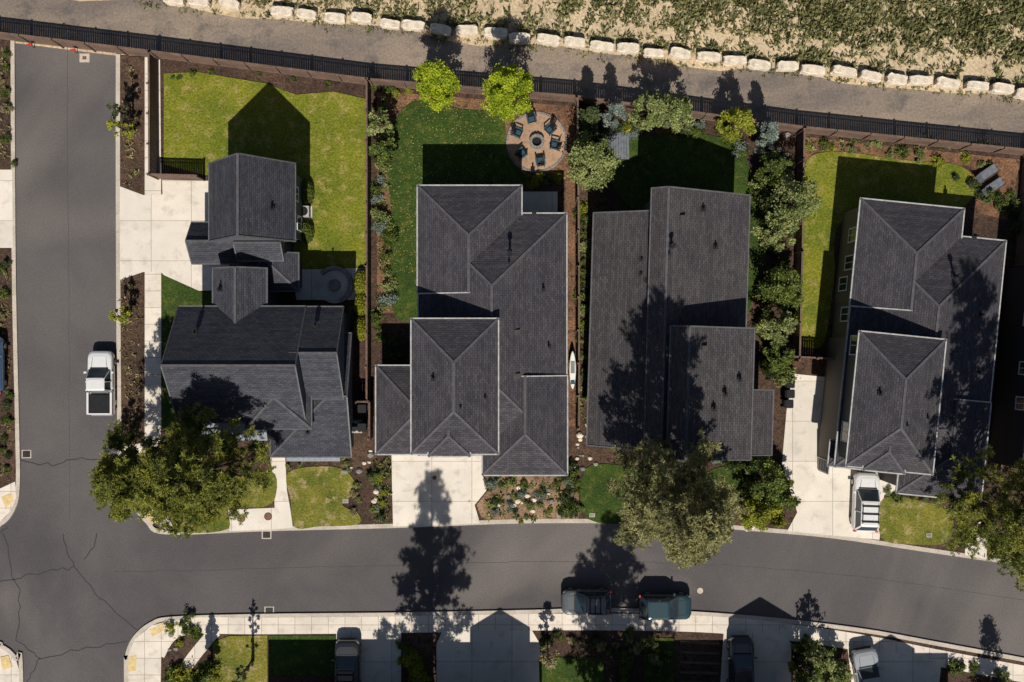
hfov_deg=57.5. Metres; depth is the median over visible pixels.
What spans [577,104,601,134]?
spruce
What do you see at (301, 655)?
lawn
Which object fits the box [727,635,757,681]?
parked car
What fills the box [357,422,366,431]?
wheelie bin
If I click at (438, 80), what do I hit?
garden tree
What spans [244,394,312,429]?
roof
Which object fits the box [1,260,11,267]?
shrub
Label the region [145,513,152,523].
tactile paving
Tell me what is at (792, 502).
garden tree
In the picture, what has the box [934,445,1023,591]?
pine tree
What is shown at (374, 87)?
shrub
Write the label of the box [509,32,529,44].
stone block
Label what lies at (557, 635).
shrub
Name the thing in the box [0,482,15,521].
sidewalk
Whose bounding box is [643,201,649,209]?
walls
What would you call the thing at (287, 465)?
shrub
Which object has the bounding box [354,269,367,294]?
hedge
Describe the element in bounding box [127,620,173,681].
corner sidewalk
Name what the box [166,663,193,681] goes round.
shrub
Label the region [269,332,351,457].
roof
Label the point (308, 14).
stone block
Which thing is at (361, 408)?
wheelie bin
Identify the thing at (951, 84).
stone block
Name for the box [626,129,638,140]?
shrub
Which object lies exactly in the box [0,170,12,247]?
driveway
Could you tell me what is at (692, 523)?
broadleaf tree
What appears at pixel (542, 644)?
shrub
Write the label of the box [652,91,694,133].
garden tree
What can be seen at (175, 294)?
lawn
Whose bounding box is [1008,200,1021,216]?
shrub
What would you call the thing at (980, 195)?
shrub
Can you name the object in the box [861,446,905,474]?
roof
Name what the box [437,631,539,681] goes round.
driveway
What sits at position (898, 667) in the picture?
driveway
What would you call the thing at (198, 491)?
deciduous tree
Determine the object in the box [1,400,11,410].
shrub
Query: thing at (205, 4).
stone block
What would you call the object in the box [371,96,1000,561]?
garden plants
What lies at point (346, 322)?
walls
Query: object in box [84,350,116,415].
pickup truck
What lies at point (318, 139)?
lawn
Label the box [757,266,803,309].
garden tree
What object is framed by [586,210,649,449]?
roof
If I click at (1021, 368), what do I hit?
window
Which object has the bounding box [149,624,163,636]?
tactile paving
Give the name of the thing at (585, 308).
shrub
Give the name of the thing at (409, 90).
shrub
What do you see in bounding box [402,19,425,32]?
stone block
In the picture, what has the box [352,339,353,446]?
walls
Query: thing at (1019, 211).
shrub
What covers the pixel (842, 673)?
garden tree
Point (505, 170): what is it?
lawn
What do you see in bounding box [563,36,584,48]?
stone block
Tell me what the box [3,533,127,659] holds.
sealed crack
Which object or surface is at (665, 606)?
parked suv
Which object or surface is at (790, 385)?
wheelie bin
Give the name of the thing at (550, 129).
adirondack chair
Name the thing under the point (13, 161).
shrub
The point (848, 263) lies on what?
window
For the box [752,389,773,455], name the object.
roof
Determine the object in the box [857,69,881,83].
stone block
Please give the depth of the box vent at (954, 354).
63.91 m
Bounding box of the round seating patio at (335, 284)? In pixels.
[317,266,353,302]
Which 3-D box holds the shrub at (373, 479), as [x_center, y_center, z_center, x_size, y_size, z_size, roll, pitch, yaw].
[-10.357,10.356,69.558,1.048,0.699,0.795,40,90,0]
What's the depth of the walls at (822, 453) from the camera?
68.81 m
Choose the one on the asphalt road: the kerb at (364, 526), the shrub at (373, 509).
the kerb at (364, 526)
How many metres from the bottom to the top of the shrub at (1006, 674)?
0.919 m
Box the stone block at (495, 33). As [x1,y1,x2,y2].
[484,27,507,39]
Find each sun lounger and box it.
[974,162,998,184]
[979,176,1005,197]
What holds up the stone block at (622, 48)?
on the ground at (974, 68)
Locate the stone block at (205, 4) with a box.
[187,0,211,8]
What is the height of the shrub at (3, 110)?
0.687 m
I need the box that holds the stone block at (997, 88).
[989,82,1014,94]
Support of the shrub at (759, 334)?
on the garden ground at (608, 198)
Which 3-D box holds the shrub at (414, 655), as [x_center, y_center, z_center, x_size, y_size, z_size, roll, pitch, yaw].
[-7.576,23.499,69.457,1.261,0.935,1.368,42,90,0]
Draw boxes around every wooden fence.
[0,32,372,85]
[146,52,204,180]
[354,399,373,440]
[364,79,370,402]
[368,78,1023,155]
[575,97,579,429]
[793,128,805,361]
[794,356,834,359]
[989,157,1023,470]
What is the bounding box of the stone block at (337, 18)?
[324,12,346,24]
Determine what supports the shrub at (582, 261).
on the garden ground at (608, 198)
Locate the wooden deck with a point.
(622, 144)
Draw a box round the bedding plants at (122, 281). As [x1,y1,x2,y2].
[0,48,142,480]
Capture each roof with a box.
[160,305,306,422]
[175,417,268,440]
[185,221,239,264]
[208,153,295,241]
[212,266,267,322]
[233,240,284,261]
[235,252,299,291]
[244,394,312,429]
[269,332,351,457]
[286,458,340,461]
[298,306,343,399]
[375,364,410,454]
[410,318,499,454]
[417,185,522,293]
[417,212,567,455]
[427,430,470,457]
[481,375,567,475]
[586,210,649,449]
[643,186,750,447]
[666,325,754,460]
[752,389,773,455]
[826,439,834,466]
[833,227,1006,469]
[844,330,946,475]
[848,197,964,310]
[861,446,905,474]
[895,398,991,499]
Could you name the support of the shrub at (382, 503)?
on the garden ground at (608, 198)
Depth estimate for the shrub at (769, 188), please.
68.64 m
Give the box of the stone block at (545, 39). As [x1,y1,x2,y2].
[536,33,559,47]
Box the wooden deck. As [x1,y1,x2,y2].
[605,130,628,158]
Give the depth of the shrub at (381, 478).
69.53 m
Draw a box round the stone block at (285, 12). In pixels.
[270,6,293,18]
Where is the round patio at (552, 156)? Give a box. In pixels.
[507,113,565,170]
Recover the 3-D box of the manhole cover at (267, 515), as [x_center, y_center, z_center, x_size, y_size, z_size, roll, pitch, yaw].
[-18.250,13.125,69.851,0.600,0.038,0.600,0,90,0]
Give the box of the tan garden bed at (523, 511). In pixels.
[477,476,578,519]
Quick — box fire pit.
[529,134,543,149]
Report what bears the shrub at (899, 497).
on the garden ground at (608, 198)
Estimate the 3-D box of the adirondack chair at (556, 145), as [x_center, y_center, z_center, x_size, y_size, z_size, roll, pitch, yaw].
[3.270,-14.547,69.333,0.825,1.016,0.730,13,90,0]
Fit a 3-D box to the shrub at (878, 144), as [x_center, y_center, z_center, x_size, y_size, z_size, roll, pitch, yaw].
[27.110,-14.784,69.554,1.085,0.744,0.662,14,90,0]
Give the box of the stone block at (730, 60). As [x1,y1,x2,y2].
[722,55,746,65]
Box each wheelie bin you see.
[357,404,366,412]
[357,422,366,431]
[781,399,793,407]
[782,379,794,387]
[782,389,794,397]
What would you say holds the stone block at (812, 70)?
on the ground at (974, 68)
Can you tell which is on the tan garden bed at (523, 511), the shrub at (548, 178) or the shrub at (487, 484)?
the shrub at (487, 484)
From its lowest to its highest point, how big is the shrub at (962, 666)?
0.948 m
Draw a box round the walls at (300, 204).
[296,174,303,241]
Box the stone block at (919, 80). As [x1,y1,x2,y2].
[906,75,932,86]
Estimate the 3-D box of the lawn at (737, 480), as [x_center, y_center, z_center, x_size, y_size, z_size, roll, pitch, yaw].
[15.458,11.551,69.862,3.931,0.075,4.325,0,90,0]
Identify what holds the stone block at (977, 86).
on the ground at (974, 68)
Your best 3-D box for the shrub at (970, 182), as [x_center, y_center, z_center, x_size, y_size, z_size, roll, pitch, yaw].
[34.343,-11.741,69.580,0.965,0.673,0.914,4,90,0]
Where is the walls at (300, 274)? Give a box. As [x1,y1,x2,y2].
[300,261,301,287]
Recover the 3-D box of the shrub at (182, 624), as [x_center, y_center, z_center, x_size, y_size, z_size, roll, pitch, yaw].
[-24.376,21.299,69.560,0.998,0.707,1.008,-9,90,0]
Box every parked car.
[0,336,7,393]
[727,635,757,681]
[849,646,883,681]
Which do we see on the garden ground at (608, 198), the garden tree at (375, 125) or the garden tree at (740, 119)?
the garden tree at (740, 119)
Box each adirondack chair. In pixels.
[510,126,523,138]
[514,147,527,160]
[526,109,536,124]
[535,155,545,168]
[544,121,556,135]
[550,139,561,150]
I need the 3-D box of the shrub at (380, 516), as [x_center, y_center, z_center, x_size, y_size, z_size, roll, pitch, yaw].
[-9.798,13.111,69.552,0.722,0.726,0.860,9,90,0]
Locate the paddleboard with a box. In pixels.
[569,351,575,388]
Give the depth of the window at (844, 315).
67.28 m
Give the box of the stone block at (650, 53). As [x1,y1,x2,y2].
[642,48,663,58]
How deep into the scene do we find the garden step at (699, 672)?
69.81 m
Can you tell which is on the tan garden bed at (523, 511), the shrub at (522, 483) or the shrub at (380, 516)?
the shrub at (522, 483)
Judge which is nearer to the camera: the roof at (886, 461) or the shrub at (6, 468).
the roof at (886, 461)
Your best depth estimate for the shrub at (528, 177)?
69.64 m
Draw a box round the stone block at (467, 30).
[455,24,477,36]
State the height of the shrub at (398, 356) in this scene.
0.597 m
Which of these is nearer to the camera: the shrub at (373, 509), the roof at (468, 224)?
the roof at (468, 224)
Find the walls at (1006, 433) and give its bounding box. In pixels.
[988,266,1023,468]
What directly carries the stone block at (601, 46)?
on the ground at (974, 68)
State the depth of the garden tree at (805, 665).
67.20 m
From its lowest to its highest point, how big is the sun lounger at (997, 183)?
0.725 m
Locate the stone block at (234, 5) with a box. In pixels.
[219,0,240,10]
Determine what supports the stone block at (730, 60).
on the ground at (974, 68)
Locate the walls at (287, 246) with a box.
[284,242,291,251]
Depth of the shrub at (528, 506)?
69.52 m
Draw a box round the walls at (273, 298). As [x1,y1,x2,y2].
[268,288,278,304]
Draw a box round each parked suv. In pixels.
[331,638,361,681]
[561,587,611,618]
[638,592,690,622]
[849,471,882,532]
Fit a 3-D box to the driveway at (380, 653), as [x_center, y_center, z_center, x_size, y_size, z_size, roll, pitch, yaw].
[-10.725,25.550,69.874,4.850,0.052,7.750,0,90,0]
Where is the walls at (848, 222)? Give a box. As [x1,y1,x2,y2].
[834,207,857,302]
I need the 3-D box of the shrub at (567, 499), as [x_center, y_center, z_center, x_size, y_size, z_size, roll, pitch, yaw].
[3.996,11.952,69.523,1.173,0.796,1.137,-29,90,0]
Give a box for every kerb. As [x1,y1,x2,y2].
[0,40,20,526]
[0,641,23,681]
[116,54,1010,562]
[124,608,1023,681]
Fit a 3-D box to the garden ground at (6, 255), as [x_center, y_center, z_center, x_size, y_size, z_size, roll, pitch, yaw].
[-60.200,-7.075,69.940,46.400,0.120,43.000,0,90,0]
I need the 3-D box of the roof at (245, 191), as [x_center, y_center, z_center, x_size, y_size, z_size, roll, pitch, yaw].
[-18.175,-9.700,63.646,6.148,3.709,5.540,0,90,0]
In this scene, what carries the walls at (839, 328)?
on the garden ground at (608, 198)
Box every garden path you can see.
[181,626,219,673]
[270,458,292,528]
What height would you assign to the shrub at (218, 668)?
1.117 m
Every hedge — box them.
[301,179,314,205]
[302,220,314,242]
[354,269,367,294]
[354,293,368,316]
[354,315,367,340]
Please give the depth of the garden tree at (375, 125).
66.97 m
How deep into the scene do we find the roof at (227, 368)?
62.94 m
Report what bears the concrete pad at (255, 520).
on the garden ground at (608, 198)
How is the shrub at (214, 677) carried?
on the garden ground at (424, 645)
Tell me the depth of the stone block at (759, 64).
69.39 m
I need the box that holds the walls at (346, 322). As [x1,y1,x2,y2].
[344,313,349,331]
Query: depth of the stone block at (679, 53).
69.37 m
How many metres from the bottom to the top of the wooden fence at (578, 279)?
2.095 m
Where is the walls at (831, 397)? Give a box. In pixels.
[818,338,854,457]
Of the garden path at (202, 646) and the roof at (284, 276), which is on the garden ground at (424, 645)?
the garden path at (202, 646)
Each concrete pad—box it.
[228,508,274,530]
[965,538,986,558]
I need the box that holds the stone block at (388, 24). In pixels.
[380,18,400,29]
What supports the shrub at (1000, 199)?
on the garden bed at (1008, 169)
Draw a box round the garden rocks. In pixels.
[165,132,980,650]
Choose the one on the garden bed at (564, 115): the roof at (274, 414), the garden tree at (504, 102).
the garden tree at (504, 102)
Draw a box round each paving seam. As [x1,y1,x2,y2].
[67,47,69,514]
[137,561,1020,599]
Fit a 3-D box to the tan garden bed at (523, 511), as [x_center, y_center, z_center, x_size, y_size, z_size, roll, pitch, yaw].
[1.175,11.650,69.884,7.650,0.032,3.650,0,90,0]
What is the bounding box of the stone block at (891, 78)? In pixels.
[884,72,907,86]
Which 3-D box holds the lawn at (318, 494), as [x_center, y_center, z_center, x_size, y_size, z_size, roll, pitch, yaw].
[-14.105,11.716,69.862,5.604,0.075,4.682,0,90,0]
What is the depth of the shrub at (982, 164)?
69.62 m
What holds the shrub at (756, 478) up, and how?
on the garden ground at (608, 198)
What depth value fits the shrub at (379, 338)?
69.54 m
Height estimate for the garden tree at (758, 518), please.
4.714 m
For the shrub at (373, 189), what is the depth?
69.48 m
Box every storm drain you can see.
[22,450,30,457]
[79,54,89,61]
[262,531,270,538]
[264,607,273,612]
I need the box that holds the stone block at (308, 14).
[296,8,317,20]
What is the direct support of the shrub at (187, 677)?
on the garden ground at (424, 645)
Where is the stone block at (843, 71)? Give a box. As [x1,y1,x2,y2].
[830,64,856,78]
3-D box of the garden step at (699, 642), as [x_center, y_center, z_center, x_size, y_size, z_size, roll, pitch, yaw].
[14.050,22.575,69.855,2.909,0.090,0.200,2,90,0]
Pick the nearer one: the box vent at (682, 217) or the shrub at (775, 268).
the box vent at (682, 217)
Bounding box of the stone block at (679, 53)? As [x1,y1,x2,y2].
[669,47,690,60]
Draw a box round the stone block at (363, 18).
[350,12,372,24]
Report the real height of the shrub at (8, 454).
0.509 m
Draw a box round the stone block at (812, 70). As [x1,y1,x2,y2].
[800,64,825,76]
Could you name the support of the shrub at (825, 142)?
on the garden ground at (608, 198)
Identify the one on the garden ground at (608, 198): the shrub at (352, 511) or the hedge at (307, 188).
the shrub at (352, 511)
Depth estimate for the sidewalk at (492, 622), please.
69.86 m
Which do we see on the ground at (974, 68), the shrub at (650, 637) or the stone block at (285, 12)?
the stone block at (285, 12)
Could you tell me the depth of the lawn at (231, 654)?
69.83 m
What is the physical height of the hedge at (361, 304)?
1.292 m
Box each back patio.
[295,268,364,299]
[523,192,556,211]
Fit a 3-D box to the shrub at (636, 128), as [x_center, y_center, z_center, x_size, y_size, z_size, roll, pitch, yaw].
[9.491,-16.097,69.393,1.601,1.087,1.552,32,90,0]
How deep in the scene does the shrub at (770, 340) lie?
68.94 m
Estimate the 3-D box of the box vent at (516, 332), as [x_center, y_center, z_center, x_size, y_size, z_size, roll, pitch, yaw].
[0.350,-0.575,64.078,0.380,0.345,0.380,0,90,0]
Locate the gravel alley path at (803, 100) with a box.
[0,0,1023,147]
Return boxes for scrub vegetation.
[210,0,1023,86]
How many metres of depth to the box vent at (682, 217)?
62.91 m
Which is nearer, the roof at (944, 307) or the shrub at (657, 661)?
the roof at (944, 307)
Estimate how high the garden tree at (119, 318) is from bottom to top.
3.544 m
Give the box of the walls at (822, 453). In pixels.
[818,449,827,457]
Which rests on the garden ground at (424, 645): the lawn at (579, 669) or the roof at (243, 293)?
the lawn at (579, 669)
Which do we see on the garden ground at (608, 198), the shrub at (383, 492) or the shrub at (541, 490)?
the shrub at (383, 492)
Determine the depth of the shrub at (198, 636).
69.64 m
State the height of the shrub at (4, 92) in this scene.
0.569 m
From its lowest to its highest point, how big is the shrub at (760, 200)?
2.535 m
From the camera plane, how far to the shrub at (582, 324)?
69.64 m
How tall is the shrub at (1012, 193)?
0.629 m
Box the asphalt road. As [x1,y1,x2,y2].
[0,43,1023,681]
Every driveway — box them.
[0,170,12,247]
[120,180,229,290]
[336,631,400,681]
[391,455,485,525]
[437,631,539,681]
[720,631,790,681]
[782,374,895,539]
[847,646,940,681]
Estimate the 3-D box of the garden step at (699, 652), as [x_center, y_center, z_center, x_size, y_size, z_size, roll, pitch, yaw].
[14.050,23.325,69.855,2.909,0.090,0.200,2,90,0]
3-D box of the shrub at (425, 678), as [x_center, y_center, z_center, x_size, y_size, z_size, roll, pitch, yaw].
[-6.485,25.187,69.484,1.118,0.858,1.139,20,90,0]
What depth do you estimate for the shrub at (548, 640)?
69.64 m
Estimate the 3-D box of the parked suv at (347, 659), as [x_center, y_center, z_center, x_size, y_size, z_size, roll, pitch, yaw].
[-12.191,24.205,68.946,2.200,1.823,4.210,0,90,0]
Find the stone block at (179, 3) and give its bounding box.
[163,0,185,6]
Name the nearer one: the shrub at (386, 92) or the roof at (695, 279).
the roof at (695, 279)
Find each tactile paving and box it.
[0,656,11,669]
[2,493,13,507]
[128,655,136,672]
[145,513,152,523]
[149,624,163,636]
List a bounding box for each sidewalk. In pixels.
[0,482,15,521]
[124,57,171,526]
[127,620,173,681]
[162,613,1023,681]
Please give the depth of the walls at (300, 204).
68.30 m
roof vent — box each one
[669,243,675,248]
[952,273,962,278]
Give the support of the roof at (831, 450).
on the walls at (822, 453)
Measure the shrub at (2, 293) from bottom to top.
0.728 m
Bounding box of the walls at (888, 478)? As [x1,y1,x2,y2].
[878,472,896,485]
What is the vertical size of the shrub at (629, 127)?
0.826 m
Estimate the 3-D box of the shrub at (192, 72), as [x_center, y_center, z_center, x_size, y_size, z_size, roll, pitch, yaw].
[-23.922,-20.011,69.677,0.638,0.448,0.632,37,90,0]
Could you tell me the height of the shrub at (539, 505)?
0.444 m
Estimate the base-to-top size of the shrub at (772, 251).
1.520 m
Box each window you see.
[296,186,298,202]
[297,215,301,231]
[838,276,847,291]
[840,306,848,321]
[840,421,848,442]
[844,254,853,270]
[848,226,855,242]
[849,335,856,354]
[1015,396,1023,410]
[1018,361,1023,374]
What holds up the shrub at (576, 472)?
on the garden ground at (608, 198)
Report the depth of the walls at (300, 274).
69.34 m
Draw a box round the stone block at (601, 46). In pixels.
[589,40,614,52]
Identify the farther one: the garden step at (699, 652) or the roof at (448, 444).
the garden step at (699, 652)
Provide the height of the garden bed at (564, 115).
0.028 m
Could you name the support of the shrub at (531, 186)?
on the garden ground at (608, 198)
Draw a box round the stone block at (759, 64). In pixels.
[747,59,770,71]
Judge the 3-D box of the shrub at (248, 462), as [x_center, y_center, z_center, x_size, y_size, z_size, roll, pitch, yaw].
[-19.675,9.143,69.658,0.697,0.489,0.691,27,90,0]
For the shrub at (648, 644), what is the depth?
69.53 m
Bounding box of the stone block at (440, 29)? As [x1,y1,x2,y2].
[429,23,451,36]
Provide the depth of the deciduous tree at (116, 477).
59.65 m
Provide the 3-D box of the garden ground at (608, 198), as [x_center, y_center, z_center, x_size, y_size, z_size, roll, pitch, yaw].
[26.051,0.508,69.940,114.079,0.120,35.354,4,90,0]
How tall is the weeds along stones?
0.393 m
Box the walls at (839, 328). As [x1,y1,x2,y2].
[831,302,848,337]
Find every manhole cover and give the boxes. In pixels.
[264,512,271,519]
[696,587,703,593]
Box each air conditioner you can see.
[302,206,311,218]
[352,420,361,432]
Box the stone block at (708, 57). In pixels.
[695,51,720,62]
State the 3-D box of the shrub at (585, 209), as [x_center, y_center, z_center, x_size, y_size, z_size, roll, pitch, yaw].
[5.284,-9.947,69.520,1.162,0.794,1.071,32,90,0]
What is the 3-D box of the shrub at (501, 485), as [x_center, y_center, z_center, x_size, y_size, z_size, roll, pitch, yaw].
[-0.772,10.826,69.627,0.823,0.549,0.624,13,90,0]
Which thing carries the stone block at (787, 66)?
on the gravel alley path at (803, 100)
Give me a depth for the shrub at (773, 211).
68.66 m
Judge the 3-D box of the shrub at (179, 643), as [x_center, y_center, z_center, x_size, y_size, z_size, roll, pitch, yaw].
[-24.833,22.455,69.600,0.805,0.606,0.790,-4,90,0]
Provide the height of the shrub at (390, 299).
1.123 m
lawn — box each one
[162,275,211,431]
[164,72,365,268]
[171,471,276,532]
[213,635,267,681]
[269,635,335,675]
[286,466,360,528]
[387,99,525,321]
[539,657,603,681]
[580,464,667,523]
[608,133,768,318]
[644,637,673,681]
[698,466,744,514]
[798,152,975,348]
[879,496,953,544]
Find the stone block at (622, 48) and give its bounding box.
[616,42,638,55]
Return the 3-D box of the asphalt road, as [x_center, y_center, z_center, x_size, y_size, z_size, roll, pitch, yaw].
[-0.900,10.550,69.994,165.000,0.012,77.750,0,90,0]
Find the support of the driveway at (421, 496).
on the garden ground at (608, 198)
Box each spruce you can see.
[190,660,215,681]
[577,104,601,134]
[600,100,628,129]
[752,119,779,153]
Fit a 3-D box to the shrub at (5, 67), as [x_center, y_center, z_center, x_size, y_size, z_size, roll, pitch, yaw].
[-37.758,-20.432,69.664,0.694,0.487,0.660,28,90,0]
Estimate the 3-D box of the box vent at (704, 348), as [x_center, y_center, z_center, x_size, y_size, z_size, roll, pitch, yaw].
[12.773,0.497,61.877,0.380,0.345,0.380,2,90,0]
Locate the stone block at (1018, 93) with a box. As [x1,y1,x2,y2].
[1012,88,1023,99]
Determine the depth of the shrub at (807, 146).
69.67 m
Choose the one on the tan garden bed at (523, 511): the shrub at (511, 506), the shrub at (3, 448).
the shrub at (511, 506)
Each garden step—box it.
[680,641,718,644]
[680,651,718,654]
[680,661,718,664]
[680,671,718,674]
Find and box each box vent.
[514,330,519,334]
[514,374,519,378]
[680,215,685,220]
[702,346,707,350]
[952,352,957,357]
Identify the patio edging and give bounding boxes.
[506,112,566,172]
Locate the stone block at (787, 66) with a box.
[775,61,798,71]
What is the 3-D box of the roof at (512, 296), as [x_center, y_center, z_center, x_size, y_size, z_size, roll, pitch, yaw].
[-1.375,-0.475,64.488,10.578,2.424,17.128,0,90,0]
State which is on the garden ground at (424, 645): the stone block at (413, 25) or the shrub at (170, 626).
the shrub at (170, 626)
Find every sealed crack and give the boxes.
[0,566,73,581]
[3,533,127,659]
[21,457,96,465]
[63,534,136,629]
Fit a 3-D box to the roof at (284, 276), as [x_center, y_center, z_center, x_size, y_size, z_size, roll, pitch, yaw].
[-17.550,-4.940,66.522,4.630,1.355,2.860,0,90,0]
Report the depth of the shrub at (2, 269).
69.60 m
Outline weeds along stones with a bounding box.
[133,0,1021,103]
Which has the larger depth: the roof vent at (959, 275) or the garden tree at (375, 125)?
the garden tree at (375, 125)
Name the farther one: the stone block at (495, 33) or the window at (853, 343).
the stone block at (495, 33)
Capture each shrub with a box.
[0,87,10,97]
[0,103,13,114]
[0,135,7,143]
[0,265,6,275]
[0,287,10,299]
[0,311,5,320]
[0,435,8,443]
[0,445,6,454]
[1,48,10,57]
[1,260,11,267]
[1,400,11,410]
[1,414,15,424]
[2,63,10,71]
[2,464,10,473]
[4,132,11,139]
[4,391,14,399]
[4,450,12,459]
[9,159,16,167]
[162,620,176,633]
[162,666,183,681]
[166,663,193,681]
[174,637,183,646]
[178,620,191,632]
[180,609,194,622]
[180,671,194,681]
[181,627,191,636]
[188,70,195,76]
[188,625,199,638]
[194,630,202,638]
[202,664,221,680]
[207,670,222,681]
[243,466,250,475]
[244,460,253,467]
[285,463,291,469]
[323,80,332,87]
[341,461,349,466]
[348,507,357,516]
[349,489,357,497]
[351,482,360,487]
[367,476,380,485]
[368,504,377,513]
[369,75,380,91]
[369,208,392,225]
[370,182,382,198]
[370,193,384,203]
[371,220,385,234]
[371,311,384,325]
[371,467,380,476]
[373,175,387,185]
[374,325,382,333]
[375,162,387,171]
[375,331,386,343]
[375,473,383,485]
[376,292,398,306]
[376,513,384,522]
[379,489,386,495]
[379,500,387,506]
[381,223,399,243]
[381,249,393,260]
[381,265,390,273]
[381,302,389,309]
[382,86,396,97]
[382,270,391,276]
[382,277,397,294]
[383,238,391,247]
[389,88,400,98]
[392,352,401,361]
[395,639,404,649]
[396,650,410,667]
[398,641,409,649]
[402,647,418,663]
[403,86,412,94]
[403,645,416,654]
[407,656,423,673]
[408,665,422,681]
[416,672,431,681]
[418,663,425,674]
[484,480,495,488]
[487,500,496,511]
[490,477,497,488]
[491,508,499,514]
[492,496,501,505]
[498,482,505,489]
[502,478,515,487]
[506,501,514,511]
[517,488,527,499]
[519,479,527,488]
[521,173,531,183]
[523,501,536,511]
[525,176,538,190]
[533,172,544,184]
[536,503,544,508]
[538,487,545,494]
[539,492,547,501]
[539,633,553,647]
[539,640,550,648]
[543,174,552,183]
[551,172,565,183]
[552,481,561,488]
[552,630,563,641]
[558,494,573,509]
[561,475,569,483]
[561,499,579,516]
[563,477,575,487]
[563,487,574,495]
[565,476,581,489]
[565,504,578,518]
[566,637,575,644]
[568,458,577,470]
[568,464,579,476]
[571,210,581,220]
[572,284,589,300]
[574,488,581,494]
[575,200,590,214]
[575,505,584,513]
[576,258,585,266]
[576,277,585,285]
[576,639,587,648]
[577,268,590,278]
[577,350,587,359]
[580,124,598,140]
[580,214,591,227]
[580,229,586,237]
[580,238,591,251]
[580,304,589,316]
[580,318,586,329]
[580,367,587,380]
[587,632,601,645]
[595,640,607,651]
[595,643,604,651]
[596,124,615,142]
[607,645,613,654]
[612,642,620,647]
[614,121,625,135]
[621,120,632,134]
[624,627,635,637]
[624,633,633,644]
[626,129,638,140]
[627,640,642,655]
[628,117,643,135]
[639,635,654,649]
[645,634,656,645]
[646,642,661,657]
[648,653,662,666]
[677,123,693,137]
[691,119,706,129]
[691,124,707,139]
[723,137,737,146]
[723,461,740,471]
[723,461,746,473]
[728,138,748,158]
[732,139,749,159]
[738,479,754,497]
[743,465,761,479]
[745,471,764,493]
[748,173,769,195]
[749,319,768,341]
[750,189,766,209]
[751,456,769,466]
[752,284,775,301]
[758,359,772,375]
[762,171,779,193]
[763,337,778,348]
[763,366,783,380]
[765,246,778,256]
[766,263,781,275]
[767,200,784,216]
[770,515,784,525]
[772,514,790,528]
[773,367,800,387]
[776,229,795,237]
[776,256,790,267]
[790,313,799,327]
[790,643,801,653]
[793,640,806,654]
[799,638,813,660]
[800,633,809,645]
[805,142,811,150]
[818,137,829,152]
[824,646,838,658]
[829,145,836,152]
[846,145,856,153]
[868,139,881,147]
[883,486,891,495]
[885,149,893,159]
[891,492,904,504]
[894,146,910,158]
[914,148,927,164]
[919,497,927,502]
[927,497,939,505]
[929,154,944,168]
[946,506,955,514]
[946,662,958,674]
[948,659,966,675]
[951,172,959,180]
[960,152,972,164]
[966,177,976,188]
[968,661,979,672]
[969,667,976,676]
[972,181,982,189]
[974,186,986,201]
[977,160,985,167]
[980,523,996,541]
[981,184,1002,203]
[994,197,1011,215]
[994,668,1004,679]
[995,192,1005,203]
[997,670,1011,681]
[1005,189,1015,199]
[1007,202,1022,217]
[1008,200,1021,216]
[1009,199,1021,214]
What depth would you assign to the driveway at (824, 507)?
69.85 m
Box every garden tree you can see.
[106,103,133,120]
[106,119,134,138]
[108,306,131,325]
[231,659,254,681]
[365,108,394,142]
[368,136,397,164]
[412,59,462,112]
[479,62,533,123]
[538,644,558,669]
[564,130,624,191]
[571,162,607,191]
[627,89,667,131]
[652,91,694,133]
[715,105,756,140]
[738,498,783,531]
[742,455,789,501]
[750,207,799,251]
[754,148,794,188]
[754,305,797,346]
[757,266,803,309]
[762,172,823,229]
[762,344,794,373]
[765,478,800,510]
[787,660,822,681]
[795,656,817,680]
[803,637,836,673]
[819,659,853,681]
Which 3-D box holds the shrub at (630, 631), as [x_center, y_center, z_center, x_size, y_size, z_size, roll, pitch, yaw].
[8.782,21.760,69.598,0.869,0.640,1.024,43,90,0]
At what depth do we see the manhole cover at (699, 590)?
69.97 m
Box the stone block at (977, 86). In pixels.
[963,80,988,91]
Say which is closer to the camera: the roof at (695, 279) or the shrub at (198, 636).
the roof at (695, 279)
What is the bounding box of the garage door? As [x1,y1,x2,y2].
[818,456,829,474]
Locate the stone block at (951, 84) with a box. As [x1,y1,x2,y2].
[934,76,959,90]
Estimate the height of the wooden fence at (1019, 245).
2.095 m
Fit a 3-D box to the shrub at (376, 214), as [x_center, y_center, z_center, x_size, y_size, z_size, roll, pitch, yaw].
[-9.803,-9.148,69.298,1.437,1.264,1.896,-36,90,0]
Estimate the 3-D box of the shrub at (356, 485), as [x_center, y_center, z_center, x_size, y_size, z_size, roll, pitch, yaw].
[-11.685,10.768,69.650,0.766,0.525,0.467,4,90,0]
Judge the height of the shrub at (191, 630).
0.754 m
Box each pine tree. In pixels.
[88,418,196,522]
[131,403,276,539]
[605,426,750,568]
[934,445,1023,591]
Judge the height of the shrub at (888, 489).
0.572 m
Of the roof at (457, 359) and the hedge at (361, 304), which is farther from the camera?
the hedge at (361, 304)
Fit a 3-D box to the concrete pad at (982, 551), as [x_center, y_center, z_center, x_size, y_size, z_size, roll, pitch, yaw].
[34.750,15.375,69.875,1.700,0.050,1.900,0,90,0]
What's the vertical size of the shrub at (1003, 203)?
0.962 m
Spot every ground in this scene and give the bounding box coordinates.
[0,31,15,519]
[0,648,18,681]
[15,0,1023,94]
[120,56,1023,558]
[141,612,1023,681]
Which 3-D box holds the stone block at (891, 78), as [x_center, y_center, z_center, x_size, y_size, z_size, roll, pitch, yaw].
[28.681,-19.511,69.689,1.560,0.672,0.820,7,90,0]
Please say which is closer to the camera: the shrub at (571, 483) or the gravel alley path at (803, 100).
the shrub at (571, 483)

